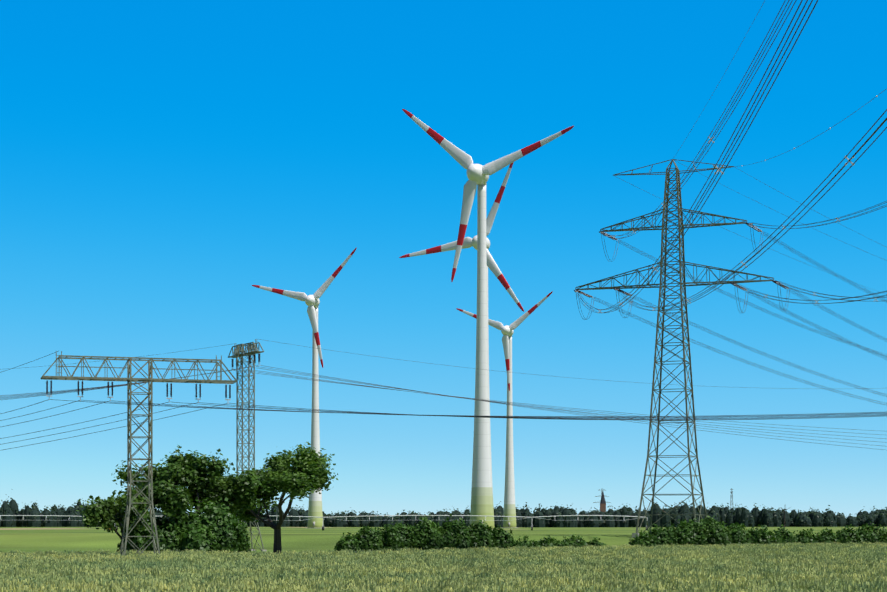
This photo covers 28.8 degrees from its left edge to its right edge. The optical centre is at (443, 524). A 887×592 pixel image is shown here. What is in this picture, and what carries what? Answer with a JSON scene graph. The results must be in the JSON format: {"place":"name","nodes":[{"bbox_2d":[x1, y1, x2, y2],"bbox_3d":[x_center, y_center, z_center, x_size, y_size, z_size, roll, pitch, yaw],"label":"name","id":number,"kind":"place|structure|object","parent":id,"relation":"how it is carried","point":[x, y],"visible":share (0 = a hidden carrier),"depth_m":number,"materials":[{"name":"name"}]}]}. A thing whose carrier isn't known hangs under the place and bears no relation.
{"place":"outdoors","nodes":[
{"label":"outdoors","id":0,"kind":"place"},
{"bbox_2d":[0,541,886,591],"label":"wheat field","id":1,"kind":"structure","parent":0,"point":[807,567],"depth_m":105.05,"materials":[{"name":"green plant"}]},
{"bbox_2d":[0,351,886,555],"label":"pylon","id":2,"kind":"object","parent":1,"relation":"on","point":[150,404],"visible":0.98,"depth_m":164.53,"materials":[{"name":"metal"}]},
{"bbox_2d":[0,527,886,553],"bbox_3d":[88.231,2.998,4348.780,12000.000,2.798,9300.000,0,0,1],"label":"ground","id":3,"kind":"structure","parent":0,"point":[60,539],"depth_m":323.15,"materials":[{"name":"green plant"}]},
{"bbox_2d":[76,487,154,538],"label":"bush","id":4,"kind":"object","parent":3,"relation":"on","point":[105,511],"visible":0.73,"depth_m":203.25,"materials":[{"name":"green plant"}]},
{"bbox_2d":[116,496,251,552],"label":"thicket bush","id":5,"kind":"object","parent":3,"relation":"on","point":[209,529],"visible":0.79,"depth_m":205.60,"materials":[{"name":"green plant"}]},
{"bbox_2d":[111,445,265,518],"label":"oak tree","id":6,"kind":"object","parent":3,"relation":"on","point":[191,476],"visible":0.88,"depth_m":213.53,"materials":[{"name":"green plant"}]},
{"bbox_2d":[213,442,337,552],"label":"robinia tree","id":7,"kind":"object","parent":3,"relation":"on","point":[304,473],"visible":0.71,"depth_m":238.36,"materials":[{"name":"green plant"}]},
{"bbox_2d":[252,247,356,527],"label":"wind turbine","id":8,"kind":"structure","parent":3,"relation":"on","point":[312,302],"depth_m":860.98,"materials":[{"name":"paint"}]},
{"bbox_2d":[0,515,647,529],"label":"irrigation machine","id":9,"kind":"object","parent":3,"relation":"on","point":[288,520],"visible":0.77,"depth_m":526.82,"materials":[{"name":"white metal"}]},
{"bbox_2d":[334,514,515,552],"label":"hedge bush","id":10,"kind":"object","parent":3,"relation":"on","point":[456,534],"visible":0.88,"depth_m":249.95,"materials":[{"name":"green plant"}]},
{"bbox_2d":[0,489,886,526],"bbox_3d":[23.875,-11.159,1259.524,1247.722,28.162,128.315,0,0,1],"label":"forest treeline","id":11,"kind":"object","parent":3,"relation":"on","point":[755,517],"visible":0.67,"depth_m":1210.24,"materials":[{"name":"green plant"}]},
{"bbox_2d":[0,339,886,550],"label":"pylon","id":12,"kind":"object","parent":3,"relation":"on","point":[250,347],"visible":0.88,"depth_m":268.00,"materials":[{"name":"metal"}]},
{"bbox_2d":[399,162,523,527],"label":"wind turbine","id":13,"kind":"structure","parent":3,"relation":"on","point":[468,242],"depth_m":671.26,"materials":[{"name":"paint"}]},
{"bbox_2d":[402,109,573,529],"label":"wind turbine","id":14,"kind":"structure","parent":3,"relation":"on","point":[481,488],"depth_m":549.39,"materials":[{"name":"paint"}]},
{"bbox_2d":[456,291,552,527],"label":"wind turbine","id":15,"kind":"structure","parent":3,"relation":"on","point":[507,331],"depth_m":991.73,"materials":[{"name":"paint"}]},
{"bbox_2d":[509,534,605,549],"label":"bush","id":16,"kind":"object","parent":3,"relation":"on","point":[573,540],"visible":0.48,"depth_m":249.84,"materials":[{"name":"green plant"}]},
{"bbox_2d":[593,489,610,502],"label":"pylon","id":17,"kind":"object","parent":3,"relation":"on","point":[601,496],"visible":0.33,"depth_m":2594.95,"materials":[{"name":"silver metal"}]},
{"bbox_2d":[600,492,605,511],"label":"church tower","id":18,"kind":"structure","parent":3,"relation":"on","point":[602,505],"depth_m":1793.75,"materials":[{"name":"brick"}]},
{"bbox_2d":[628,515,819,546],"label":"bush","id":19,"kind":"object","parent":3,"relation":"on","point":[685,532],"visible":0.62,"depth_m":261.51,"materials":[{"name":"green plant"}]},
{"bbox_2d":[574,0,886,537],"bbox_3d":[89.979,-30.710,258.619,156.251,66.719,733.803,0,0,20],"label":"transmission tower","id":20,"kind":"structure","parent":3,"relation":"on","point":[678,188],"depth_m":296.11,"materials":[{"name":"metal"}]},
{"bbox_2d":[816,521,886,545],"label":"bush","id":21,"kind":"object","parent":3,"relation":"on","point":[870,534],"visible":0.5,"depth_m":265.80,"materials":[{"name":"green plant"}]},
{"bbox_2d":[0,0,886,518],"label":"sky","id":22,"kind":"structure","parent":0,"point":[162,162],"materials":[{"name":"blue"}]}
]}

